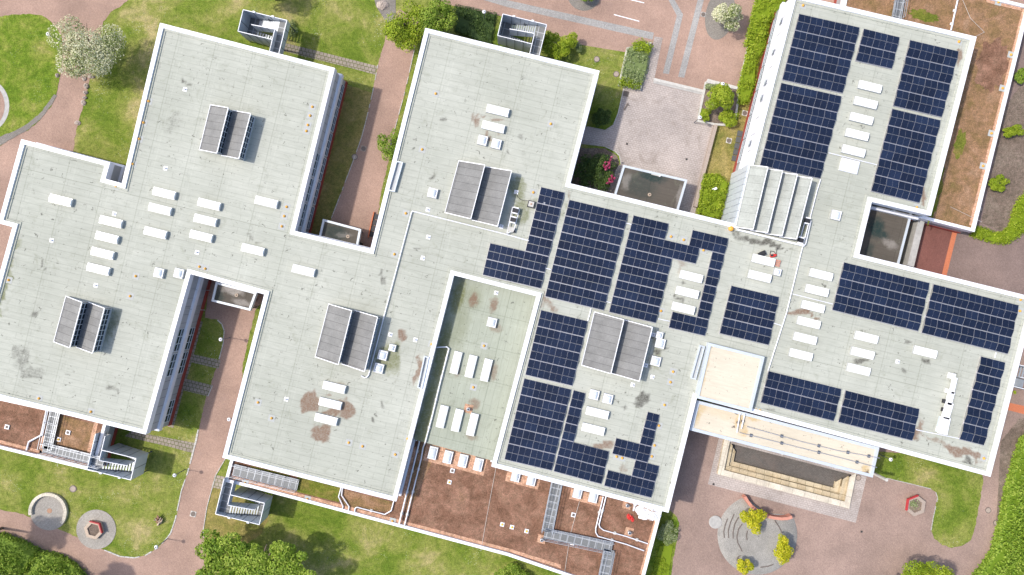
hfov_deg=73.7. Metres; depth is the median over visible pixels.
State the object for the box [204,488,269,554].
dry verge
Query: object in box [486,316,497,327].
roof dome
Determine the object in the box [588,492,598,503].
roof window
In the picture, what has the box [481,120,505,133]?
skylight
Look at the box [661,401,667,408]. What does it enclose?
roof anchor
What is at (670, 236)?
roof anchor
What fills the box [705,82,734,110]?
planter tree
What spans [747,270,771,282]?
skylight
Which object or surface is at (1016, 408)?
brick border
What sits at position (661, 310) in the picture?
roof anchor
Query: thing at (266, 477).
roof walkway
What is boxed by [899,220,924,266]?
retaining wall
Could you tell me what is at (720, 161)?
dry verge
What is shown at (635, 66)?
planting
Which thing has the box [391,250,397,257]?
roof anchor
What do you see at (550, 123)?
roof anchor
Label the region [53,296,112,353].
roof lantern
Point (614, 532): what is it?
pipe
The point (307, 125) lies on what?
roof anchor
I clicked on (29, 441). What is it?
pipe
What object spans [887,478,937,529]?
kerb
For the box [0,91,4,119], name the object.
round plaza
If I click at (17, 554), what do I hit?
hedge
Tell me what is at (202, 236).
skylight
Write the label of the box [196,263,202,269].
roof anchor
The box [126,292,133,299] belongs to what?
roof anchor
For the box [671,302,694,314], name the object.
skylight
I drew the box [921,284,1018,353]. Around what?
solar array
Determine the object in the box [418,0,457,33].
round tree
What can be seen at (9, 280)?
roof anchor
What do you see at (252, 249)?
skylight
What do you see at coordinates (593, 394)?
roof dome
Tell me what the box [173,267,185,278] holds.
roof dome
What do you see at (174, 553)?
brick path
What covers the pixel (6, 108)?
round plaza
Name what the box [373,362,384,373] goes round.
roof dome
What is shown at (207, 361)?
slab path
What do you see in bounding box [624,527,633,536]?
vent cowl
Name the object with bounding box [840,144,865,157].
skylight
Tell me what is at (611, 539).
pipe
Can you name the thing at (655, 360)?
roof dome
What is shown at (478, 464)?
roof window
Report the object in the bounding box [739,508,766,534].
maple tree
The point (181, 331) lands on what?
window
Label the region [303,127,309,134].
roof anchor
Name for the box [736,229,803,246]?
gutter
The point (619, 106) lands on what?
kerb
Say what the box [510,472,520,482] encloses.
roof window
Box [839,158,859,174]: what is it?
roof hatch
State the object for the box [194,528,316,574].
broadleaf tree
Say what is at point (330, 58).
slab path
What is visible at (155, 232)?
skylight
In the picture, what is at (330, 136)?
window
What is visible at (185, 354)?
window
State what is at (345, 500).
pipe
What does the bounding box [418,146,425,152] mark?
roof anchor
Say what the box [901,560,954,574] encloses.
broadleaf tree
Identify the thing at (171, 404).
window
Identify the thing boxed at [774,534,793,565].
maple tree
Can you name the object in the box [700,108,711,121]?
bush
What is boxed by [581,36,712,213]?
paved court
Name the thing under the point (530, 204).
junction box
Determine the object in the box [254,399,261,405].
roof anchor
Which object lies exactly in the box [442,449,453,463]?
roof window
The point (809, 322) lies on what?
skylight
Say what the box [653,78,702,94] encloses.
court steps
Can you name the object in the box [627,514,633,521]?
red cloth
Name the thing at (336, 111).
window
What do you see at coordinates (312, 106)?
roof anchor
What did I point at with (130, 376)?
school building
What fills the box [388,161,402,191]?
roof tray
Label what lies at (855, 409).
solar array
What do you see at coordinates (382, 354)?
roof dome
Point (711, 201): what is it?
hedge
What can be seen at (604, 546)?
roof walkway
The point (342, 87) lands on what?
window
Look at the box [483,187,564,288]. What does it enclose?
solar array
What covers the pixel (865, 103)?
skylight
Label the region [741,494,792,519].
curved wall
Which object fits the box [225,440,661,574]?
green roof annex
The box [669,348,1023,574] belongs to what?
yard
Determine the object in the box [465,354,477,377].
skylight
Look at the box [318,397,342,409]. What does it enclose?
skylight
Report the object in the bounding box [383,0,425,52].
maple tree
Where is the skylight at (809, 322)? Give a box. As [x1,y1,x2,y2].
[796,316,820,328]
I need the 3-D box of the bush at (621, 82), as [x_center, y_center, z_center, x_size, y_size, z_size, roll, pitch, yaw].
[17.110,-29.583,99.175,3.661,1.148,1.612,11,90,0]
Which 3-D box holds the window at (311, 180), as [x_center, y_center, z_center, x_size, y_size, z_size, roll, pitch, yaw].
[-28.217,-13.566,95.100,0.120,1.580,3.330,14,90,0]
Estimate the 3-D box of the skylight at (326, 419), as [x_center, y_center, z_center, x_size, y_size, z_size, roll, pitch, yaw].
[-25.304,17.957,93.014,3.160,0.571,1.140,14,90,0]
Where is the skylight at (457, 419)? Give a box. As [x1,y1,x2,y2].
[451,408,463,431]
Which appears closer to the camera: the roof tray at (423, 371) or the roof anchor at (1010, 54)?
the roof tray at (423, 371)
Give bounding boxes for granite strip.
[485,0,653,39]
[663,0,682,73]
[678,0,703,77]
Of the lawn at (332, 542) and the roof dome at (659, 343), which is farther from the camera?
the lawn at (332, 542)
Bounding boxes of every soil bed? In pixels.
[465,6,495,42]
[571,147,618,185]
[982,83,1023,230]
[996,418,1023,519]
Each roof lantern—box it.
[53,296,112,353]
[199,104,255,160]
[315,304,380,371]
[445,160,511,226]
[581,312,652,380]
[734,165,812,239]
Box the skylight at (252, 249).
[241,243,265,255]
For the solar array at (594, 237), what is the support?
on the school building
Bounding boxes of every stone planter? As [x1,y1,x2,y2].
[618,42,651,90]
[696,82,738,126]
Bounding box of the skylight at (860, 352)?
[849,346,874,359]
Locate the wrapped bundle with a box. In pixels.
[635,505,660,520]
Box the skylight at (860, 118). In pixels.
[848,112,873,125]
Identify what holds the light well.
on the brick path at (358, 205)
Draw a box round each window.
[164,399,174,422]
[166,353,177,376]
[173,328,184,351]
[178,351,188,373]
[184,327,194,349]
[299,203,307,226]
[305,178,313,201]
[306,206,314,228]
[311,153,319,177]
[313,182,320,204]
[319,157,326,180]
[325,133,332,156]
[331,108,338,132]
[336,84,344,108]
[427,445,438,459]
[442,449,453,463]
[457,453,468,467]
[473,457,483,471]
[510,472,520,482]
[526,476,536,486]
[572,488,582,498]
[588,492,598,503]
[737,139,745,162]
[743,115,751,138]
[749,91,757,114]
[756,67,763,90]
[762,42,770,66]
[768,18,776,42]
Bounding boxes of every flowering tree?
[46,14,126,79]
[711,3,742,31]
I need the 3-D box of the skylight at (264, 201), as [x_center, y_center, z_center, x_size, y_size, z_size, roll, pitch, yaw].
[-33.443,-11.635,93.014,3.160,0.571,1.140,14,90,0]
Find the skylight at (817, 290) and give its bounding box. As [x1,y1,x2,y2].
[804,284,828,296]
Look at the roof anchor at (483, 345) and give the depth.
94.99 m
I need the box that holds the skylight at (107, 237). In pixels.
[95,231,120,243]
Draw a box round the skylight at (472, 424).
[466,412,478,435]
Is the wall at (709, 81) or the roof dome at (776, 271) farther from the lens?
the wall at (709, 81)
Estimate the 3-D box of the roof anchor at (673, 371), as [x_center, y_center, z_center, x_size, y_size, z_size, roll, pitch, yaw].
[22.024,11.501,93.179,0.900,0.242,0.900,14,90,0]
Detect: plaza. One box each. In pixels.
[0,85,8,126]
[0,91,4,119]
[433,0,1023,89]
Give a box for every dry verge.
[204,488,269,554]
[311,85,371,234]
[705,23,770,218]
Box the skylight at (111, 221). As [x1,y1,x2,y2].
[99,215,124,228]
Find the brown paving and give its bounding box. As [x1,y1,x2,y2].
[947,32,1023,294]
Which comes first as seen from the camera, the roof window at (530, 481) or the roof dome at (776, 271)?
the roof dome at (776, 271)
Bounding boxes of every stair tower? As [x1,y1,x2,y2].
[87,432,151,479]
[215,477,274,524]
[238,9,294,53]
[497,14,546,55]
[1013,365,1023,389]
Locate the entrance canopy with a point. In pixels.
(714, 420)
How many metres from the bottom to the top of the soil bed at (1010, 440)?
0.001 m
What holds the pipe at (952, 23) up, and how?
on the green roof annex at (971, 148)
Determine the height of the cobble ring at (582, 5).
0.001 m
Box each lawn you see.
[0,0,746,574]
[874,451,982,547]
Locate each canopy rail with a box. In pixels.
[739,432,876,467]
[746,426,877,457]
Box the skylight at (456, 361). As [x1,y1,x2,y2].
[450,350,462,373]
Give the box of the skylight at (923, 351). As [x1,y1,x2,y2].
[912,345,937,358]
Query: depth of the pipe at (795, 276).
93.02 m
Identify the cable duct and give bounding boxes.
[935,372,957,434]
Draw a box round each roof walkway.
[37,411,104,468]
[229,464,299,492]
[541,482,614,574]
[892,0,907,18]
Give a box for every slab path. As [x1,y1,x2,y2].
[126,431,193,452]
[184,379,212,395]
[192,355,220,368]
[212,475,224,488]
[284,43,376,73]
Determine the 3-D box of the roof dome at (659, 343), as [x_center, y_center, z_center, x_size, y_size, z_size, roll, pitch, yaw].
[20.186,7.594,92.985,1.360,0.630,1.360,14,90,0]
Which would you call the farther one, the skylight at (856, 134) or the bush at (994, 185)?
the bush at (994, 185)
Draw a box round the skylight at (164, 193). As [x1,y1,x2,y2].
[152,187,177,199]
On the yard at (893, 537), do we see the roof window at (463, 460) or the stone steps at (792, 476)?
the stone steps at (792, 476)
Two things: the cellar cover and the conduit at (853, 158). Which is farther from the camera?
the cellar cover
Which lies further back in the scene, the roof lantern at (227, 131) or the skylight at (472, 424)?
the skylight at (472, 424)
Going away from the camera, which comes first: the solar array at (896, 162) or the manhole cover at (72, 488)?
the solar array at (896, 162)
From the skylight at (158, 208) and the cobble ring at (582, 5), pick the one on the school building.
the skylight at (158, 208)
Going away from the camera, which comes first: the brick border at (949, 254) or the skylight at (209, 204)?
the skylight at (209, 204)
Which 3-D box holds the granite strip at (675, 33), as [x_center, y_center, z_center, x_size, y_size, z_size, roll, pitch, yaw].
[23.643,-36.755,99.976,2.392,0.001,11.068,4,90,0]
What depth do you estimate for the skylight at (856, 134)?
92.79 m
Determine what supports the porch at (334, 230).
on the brick path at (358, 205)
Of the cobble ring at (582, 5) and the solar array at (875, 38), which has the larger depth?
the cobble ring at (582, 5)
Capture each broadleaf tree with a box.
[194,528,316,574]
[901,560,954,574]
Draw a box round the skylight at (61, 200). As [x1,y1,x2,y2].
[49,194,74,206]
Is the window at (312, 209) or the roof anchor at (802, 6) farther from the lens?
the window at (312, 209)
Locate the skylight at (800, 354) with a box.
[788,348,812,360]
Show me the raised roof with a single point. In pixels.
(730, 377)
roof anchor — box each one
[6,276,12,283]
[35,395,42,400]
[87,408,94,413]
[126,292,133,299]
[132,272,139,279]
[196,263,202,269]
[202,265,208,271]
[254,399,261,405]
[268,414,274,421]
[278,222,285,229]
[280,212,287,219]
[283,203,290,210]
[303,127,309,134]
[304,121,311,128]
[306,112,313,119]
[309,103,315,110]
[345,439,352,445]
[359,442,365,449]
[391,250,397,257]
[391,451,398,457]
[402,209,409,216]
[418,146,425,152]
[432,90,439,97]
[470,383,476,390]
[480,342,487,348]
[529,189,536,195]
[547,120,554,127]
[649,453,655,459]
[651,442,657,448]
[656,422,662,428]
[658,307,664,314]
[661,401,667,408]
[666,378,673,385]
[667,233,674,239]
[669,368,676,375]
[680,236,687,243]
[799,4,805,8]
[955,40,961,45]
[979,162,986,169]
[980,454,986,461]
[988,130,994,136]
[999,84,1005,91]
[1007,51,1013,57]
[1018,307,1023,314]
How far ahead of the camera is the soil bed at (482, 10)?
99.98 m
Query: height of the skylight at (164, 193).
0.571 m
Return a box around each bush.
[289,19,297,37]
[377,128,398,161]
[494,562,529,574]
[541,30,577,59]
[574,42,581,52]
[591,108,611,126]
[618,76,641,89]
[632,38,653,54]
[656,520,678,545]
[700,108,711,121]
[705,83,718,89]
[718,109,738,126]
[988,174,1009,191]
[1002,124,1023,137]
[1014,68,1023,83]
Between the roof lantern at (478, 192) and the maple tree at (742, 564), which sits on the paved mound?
the maple tree at (742, 564)
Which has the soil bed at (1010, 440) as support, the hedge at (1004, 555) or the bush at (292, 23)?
the hedge at (1004, 555)
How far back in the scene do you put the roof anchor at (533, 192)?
93.29 m
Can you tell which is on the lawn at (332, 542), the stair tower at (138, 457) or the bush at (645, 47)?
the stair tower at (138, 457)
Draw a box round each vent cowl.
[464,404,473,413]
[537,534,545,543]
[622,501,631,509]
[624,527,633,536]
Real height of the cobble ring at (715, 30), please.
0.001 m
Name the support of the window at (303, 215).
in the school building
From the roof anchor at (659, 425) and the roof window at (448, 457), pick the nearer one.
the roof anchor at (659, 425)
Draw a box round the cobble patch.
[375,0,395,21]
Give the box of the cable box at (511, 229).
[507,226,514,232]
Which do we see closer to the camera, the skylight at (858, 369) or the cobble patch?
the skylight at (858, 369)
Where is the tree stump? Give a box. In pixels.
[154,515,162,525]
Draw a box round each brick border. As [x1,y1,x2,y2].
[942,232,956,275]
[1008,403,1023,413]
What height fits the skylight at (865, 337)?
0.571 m
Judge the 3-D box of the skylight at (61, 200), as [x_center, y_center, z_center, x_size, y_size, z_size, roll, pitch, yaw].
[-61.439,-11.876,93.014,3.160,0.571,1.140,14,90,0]
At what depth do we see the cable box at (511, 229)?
92.74 m
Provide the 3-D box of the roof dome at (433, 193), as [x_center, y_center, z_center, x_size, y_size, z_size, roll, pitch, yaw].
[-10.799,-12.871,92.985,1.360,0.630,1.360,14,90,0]
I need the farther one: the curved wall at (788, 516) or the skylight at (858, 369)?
the curved wall at (788, 516)
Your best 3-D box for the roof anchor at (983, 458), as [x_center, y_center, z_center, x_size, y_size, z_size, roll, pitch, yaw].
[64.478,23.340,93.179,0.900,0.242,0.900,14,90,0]
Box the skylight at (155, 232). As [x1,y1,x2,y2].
[143,226,168,239]
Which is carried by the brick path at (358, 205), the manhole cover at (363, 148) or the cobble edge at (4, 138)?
the manhole cover at (363, 148)
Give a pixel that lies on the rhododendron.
(593, 167)
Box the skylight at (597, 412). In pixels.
[585,406,608,419]
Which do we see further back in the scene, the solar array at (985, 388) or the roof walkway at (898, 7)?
the roof walkway at (898, 7)
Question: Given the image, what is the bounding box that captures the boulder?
[376,0,388,9]
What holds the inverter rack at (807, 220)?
on the school building
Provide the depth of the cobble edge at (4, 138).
99.95 m
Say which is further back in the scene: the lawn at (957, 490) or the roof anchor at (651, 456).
the lawn at (957, 490)
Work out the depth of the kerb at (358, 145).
99.92 m
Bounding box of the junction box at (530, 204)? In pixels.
[527,200,534,208]
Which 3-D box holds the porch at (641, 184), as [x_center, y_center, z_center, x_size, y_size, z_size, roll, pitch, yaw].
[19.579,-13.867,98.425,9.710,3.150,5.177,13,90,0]
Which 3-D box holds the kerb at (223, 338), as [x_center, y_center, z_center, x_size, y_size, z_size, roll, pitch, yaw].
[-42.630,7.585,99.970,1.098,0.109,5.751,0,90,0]
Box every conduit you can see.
[793,294,832,303]
[828,152,876,164]
[916,429,959,438]
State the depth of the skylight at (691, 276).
92.78 m
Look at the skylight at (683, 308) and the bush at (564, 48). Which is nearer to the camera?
the skylight at (683, 308)
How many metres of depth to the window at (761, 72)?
98.17 m
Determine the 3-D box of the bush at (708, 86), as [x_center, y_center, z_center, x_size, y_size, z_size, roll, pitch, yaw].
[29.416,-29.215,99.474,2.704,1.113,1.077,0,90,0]
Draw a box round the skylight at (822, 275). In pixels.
[808,268,832,281]
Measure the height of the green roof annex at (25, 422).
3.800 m
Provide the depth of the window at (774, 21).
98.19 m
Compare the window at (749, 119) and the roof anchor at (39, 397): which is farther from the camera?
the window at (749, 119)
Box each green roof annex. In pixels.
[0,399,117,471]
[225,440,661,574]
[834,0,1023,232]
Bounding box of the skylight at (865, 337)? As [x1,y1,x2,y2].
[853,331,878,343]
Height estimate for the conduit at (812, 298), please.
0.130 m
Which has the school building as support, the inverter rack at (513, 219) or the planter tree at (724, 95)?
the inverter rack at (513, 219)
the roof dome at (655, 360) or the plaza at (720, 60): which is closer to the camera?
the roof dome at (655, 360)
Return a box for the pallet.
[775,259,780,266]
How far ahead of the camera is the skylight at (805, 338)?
92.78 m
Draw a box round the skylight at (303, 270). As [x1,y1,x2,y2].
[291,264,316,276]
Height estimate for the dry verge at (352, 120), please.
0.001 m
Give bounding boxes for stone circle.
[28,492,67,529]
[76,510,115,548]
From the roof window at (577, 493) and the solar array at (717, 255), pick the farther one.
the roof window at (577, 493)
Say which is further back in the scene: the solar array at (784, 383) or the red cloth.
the red cloth
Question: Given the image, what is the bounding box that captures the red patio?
[914,225,951,273]
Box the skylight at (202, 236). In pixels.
[189,229,214,242]
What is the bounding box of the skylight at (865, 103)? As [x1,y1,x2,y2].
[852,96,877,109]
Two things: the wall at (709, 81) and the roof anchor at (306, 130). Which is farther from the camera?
the wall at (709, 81)
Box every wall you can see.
[693,124,717,207]
[706,79,737,89]
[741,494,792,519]
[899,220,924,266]
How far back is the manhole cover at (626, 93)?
99.93 m
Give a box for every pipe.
[26,410,47,449]
[341,488,349,511]
[354,501,393,514]
[361,211,528,377]
[398,440,419,524]
[404,346,449,525]
[595,497,643,550]
[598,497,647,543]
[768,179,820,370]
[950,0,957,30]
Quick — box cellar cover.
[731,130,742,160]
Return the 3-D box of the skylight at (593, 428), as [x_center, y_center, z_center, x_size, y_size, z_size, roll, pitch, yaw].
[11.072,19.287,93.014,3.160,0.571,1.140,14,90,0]
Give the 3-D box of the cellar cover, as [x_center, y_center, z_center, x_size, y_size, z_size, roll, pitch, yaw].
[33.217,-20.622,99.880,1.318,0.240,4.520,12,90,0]
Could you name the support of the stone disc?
on the yard at (893, 537)
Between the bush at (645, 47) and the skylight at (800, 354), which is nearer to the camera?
the skylight at (800, 354)
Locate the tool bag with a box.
[758,250,765,255]
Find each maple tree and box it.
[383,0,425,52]
[736,558,754,574]
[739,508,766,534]
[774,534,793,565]
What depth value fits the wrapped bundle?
96.12 m
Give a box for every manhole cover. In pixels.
[69,485,76,491]
[190,511,195,516]
[360,145,366,151]
[623,90,628,96]
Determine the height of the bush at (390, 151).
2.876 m
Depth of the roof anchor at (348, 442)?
93.29 m
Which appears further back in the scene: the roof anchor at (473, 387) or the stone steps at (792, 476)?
the stone steps at (792, 476)
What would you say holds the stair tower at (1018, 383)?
on the yard at (893, 537)
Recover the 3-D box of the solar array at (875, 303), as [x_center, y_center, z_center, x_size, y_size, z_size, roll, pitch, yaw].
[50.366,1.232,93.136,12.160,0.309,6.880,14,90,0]
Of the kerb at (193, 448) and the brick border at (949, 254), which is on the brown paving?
the brick border at (949, 254)
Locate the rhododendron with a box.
[573,152,616,190]
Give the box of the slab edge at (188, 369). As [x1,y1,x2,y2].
[168,321,202,427]
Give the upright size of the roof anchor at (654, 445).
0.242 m
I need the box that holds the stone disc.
[709,515,721,528]
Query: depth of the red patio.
99.97 m
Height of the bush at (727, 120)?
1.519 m
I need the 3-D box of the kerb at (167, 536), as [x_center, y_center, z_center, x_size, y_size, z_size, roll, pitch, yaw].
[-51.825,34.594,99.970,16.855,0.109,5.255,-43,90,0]
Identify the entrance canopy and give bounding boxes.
[689,400,887,481]
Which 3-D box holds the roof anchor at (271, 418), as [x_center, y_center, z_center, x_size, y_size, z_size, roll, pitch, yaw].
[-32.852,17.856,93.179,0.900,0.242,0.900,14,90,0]
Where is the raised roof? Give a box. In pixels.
[695,342,764,411]
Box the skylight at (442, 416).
[436,404,448,427]
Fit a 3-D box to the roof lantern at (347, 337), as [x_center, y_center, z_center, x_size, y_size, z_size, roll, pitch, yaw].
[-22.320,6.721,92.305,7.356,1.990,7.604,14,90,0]
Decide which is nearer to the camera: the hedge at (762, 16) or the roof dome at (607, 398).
the roof dome at (607, 398)
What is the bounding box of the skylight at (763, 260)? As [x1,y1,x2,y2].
[751,254,775,266]
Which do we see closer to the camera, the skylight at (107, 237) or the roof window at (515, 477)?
the skylight at (107, 237)
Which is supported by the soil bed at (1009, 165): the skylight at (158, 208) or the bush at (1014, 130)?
the bush at (1014, 130)
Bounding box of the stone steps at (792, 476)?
[717,439,855,508]
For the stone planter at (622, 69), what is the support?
on the lawn at (332, 542)
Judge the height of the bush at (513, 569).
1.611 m
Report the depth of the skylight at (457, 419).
94.48 m
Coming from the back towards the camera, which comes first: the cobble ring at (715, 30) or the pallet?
the cobble ring at (715, 30)
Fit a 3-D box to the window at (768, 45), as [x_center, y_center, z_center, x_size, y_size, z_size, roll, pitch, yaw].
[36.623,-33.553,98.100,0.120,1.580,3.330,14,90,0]
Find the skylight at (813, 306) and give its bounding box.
[800,300,824,312]
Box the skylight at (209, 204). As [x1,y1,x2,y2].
[197,198,221,210]
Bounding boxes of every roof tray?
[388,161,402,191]
[417,355,428,388]
[690,345,704,379]
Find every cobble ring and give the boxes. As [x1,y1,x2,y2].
[569,0,599,10]
[705,0,734,39]
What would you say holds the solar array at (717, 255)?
on the school building
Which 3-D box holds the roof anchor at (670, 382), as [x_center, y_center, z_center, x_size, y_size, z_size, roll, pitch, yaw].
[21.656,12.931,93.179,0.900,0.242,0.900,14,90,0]
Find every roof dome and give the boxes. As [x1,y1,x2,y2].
[153,267,165,278]
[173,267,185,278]
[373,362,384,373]
[377,349,388,360]
[388,343,396,351]
[427,187,438,198]
[477,135,488,146]
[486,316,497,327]
[490,138,501,149]
[588,388,599,400]
[602,393,613,403]
[649,355,661,366]
[654,338,665,348]
[655,331,663,338]
[772,268,781,276]
[829,209,841,220]
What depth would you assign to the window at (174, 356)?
95.14 m
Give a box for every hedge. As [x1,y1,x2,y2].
[0,531,40,574]
[24,549,86,574]
[452,4,497,43]
[697,173,729,218]
[736,0,787,106]
[969,194,1023,245]
[971,435,1023,574]
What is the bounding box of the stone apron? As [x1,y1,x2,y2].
[708,438,865,522]
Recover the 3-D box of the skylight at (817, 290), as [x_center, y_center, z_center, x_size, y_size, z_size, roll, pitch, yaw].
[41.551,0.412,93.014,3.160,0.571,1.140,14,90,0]
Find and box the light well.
[368,212,378,237]
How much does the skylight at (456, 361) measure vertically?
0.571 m
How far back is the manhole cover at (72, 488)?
99.93 m
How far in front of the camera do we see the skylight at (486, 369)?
94.48 m
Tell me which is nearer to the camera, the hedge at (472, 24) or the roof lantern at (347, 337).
the roof lantern at (347, 337)
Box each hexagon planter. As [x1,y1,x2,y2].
[84,520,103,538]
[904,494,925,515]
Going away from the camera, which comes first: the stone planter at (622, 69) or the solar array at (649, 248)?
the solar array at (649, 248)
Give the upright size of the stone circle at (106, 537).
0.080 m
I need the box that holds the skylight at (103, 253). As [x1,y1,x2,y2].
[91,247,115,259]
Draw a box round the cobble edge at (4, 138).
[0,94,56,144]
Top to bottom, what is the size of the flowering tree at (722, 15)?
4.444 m
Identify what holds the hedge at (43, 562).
on the soil bed
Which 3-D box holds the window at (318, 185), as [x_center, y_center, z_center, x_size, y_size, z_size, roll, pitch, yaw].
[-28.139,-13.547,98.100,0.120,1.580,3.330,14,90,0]
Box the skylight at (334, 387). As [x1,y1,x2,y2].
[322,380,346,393]
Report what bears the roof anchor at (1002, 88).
on the green roof annex at (971, 148)
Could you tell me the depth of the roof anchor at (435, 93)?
93.29 m
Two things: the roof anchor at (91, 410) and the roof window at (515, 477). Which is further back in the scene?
the roof window at (515, 477)
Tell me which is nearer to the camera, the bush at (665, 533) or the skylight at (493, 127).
the skylight at (493, 127)
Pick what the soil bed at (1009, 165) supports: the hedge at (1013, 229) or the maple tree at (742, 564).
the hedge at (1013, 229)
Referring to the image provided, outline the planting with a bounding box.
[620,43,651,89]
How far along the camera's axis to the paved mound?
99.66 m
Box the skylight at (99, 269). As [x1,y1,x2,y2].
[86,262,111,275]
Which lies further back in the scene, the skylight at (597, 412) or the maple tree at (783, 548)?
the maple tree at (783, 548)
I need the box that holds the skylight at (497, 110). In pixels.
[486,104,509,117]
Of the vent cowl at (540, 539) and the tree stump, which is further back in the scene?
the tree stump
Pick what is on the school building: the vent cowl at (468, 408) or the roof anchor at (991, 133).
the vent cowl at (468, 408)
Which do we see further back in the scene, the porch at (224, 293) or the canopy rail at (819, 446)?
the porch at (224, 293)
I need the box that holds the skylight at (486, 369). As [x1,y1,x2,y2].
[480,358,492,381]
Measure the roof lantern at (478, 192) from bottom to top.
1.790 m
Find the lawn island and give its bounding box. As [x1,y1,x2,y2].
[0,14,61,145]
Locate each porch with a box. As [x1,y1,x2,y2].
[211,282,260,310]
[319,219,362,244]
[614,165,686,209]
[860,209,910,263]
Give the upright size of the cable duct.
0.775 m
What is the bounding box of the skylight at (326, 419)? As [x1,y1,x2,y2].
[314,412,338,425]
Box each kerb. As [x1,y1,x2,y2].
[104,472,187,557]
[187,430,198,471]
[203,459,224,537]
[217,320,224,358]
[331,65,377,217]
[390,50,414,144]
[613,88,623,123]
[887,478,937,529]
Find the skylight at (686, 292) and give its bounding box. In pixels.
[675,286,698,298]
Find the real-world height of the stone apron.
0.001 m
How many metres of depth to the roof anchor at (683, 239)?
93.29 m
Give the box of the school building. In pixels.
[0,0,1023,512]
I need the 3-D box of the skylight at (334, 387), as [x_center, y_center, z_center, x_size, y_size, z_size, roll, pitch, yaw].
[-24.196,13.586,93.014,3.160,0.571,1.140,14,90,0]
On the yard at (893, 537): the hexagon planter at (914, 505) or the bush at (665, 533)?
the hexagon planter at (914, 505)
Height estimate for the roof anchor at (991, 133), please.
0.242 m
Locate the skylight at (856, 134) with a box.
[844,128,869,141]
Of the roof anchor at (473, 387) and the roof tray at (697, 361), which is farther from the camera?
the roof anchor at (473, 387)
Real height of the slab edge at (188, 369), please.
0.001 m
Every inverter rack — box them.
[507,207,519,233]
[797,217,810,244]
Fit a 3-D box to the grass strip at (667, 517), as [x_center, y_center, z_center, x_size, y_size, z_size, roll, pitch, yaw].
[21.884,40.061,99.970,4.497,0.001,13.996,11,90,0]
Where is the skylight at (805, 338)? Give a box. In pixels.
[792,332,817,344]
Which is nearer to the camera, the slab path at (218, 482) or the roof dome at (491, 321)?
the roof dome at (491, 321)
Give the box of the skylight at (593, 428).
[581,422,604,435]
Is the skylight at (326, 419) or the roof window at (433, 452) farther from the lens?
the roof window at (433, 452)
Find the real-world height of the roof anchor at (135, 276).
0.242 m
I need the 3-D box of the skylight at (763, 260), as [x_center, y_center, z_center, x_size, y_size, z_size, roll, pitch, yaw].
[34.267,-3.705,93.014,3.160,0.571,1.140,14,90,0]
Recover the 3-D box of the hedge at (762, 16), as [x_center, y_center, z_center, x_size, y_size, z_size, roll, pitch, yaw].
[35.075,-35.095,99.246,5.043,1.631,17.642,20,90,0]
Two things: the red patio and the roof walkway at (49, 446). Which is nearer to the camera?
the roof walkway at (49, 446)
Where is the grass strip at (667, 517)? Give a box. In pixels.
[645,513,678,574]
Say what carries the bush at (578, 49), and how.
on the lawn at (332, 542)
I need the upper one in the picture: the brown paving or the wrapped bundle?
the brown paving
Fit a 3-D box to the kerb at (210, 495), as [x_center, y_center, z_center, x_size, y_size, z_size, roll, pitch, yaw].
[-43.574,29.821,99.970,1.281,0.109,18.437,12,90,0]
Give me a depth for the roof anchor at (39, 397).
93.29 m
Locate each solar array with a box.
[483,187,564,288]
[504,310,587,470]
[545,199,627,310]
[553,390,608,483]
[604,411,659,497]
[609,215,698,322]
[668,230,727,335]
[719,285,778,345]
[759,14,859,178]
[760,371,840,420]
[831,262,928,331]
[837,390,918,440]
[855,29,898,68]
[870,40,958,202]
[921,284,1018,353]
[959,356,1004,445]
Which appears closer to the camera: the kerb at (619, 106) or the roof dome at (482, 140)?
the roof dome at (482, 140)
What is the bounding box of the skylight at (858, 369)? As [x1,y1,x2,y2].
[845,362,870,375]
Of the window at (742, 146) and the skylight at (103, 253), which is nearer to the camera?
the skylight at (103, 253)
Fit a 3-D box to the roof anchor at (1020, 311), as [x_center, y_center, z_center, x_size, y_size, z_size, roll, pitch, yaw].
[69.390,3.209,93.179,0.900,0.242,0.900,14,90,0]
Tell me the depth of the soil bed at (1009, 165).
99.97 m
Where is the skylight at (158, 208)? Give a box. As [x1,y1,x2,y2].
[148,202,173,215]
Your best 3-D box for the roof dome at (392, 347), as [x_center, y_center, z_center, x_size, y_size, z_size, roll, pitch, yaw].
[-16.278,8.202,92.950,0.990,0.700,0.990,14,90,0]
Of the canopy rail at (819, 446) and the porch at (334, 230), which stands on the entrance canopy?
the canopy rail at (819, 446)
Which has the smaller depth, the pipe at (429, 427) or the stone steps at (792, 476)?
the pipe at (429, 427)
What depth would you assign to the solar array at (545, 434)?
93.07 m
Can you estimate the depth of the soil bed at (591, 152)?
99.97 m
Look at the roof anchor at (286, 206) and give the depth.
93.29 m
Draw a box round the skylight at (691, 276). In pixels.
[679,270,702,282]
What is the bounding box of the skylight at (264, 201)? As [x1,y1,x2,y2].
[254,195,278,208]
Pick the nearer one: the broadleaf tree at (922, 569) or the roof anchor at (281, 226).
the roof anchor at (281, 226)
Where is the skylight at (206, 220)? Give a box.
[193,213,218,226]
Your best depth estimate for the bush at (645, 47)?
99.00 m
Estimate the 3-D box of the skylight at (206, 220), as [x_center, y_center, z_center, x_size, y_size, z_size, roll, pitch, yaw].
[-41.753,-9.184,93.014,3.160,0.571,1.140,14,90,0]
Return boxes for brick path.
[0,0,127,269]
[0,280,263,574]
[331,9,418,247]
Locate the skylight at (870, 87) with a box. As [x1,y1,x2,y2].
[857,80,881,93]
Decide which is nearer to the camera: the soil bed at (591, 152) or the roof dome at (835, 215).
the roof dome at (835, 215)
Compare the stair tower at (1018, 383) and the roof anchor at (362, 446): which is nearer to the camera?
the roof anchor at (362, 446)
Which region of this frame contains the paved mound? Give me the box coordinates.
[717,498,796,574]

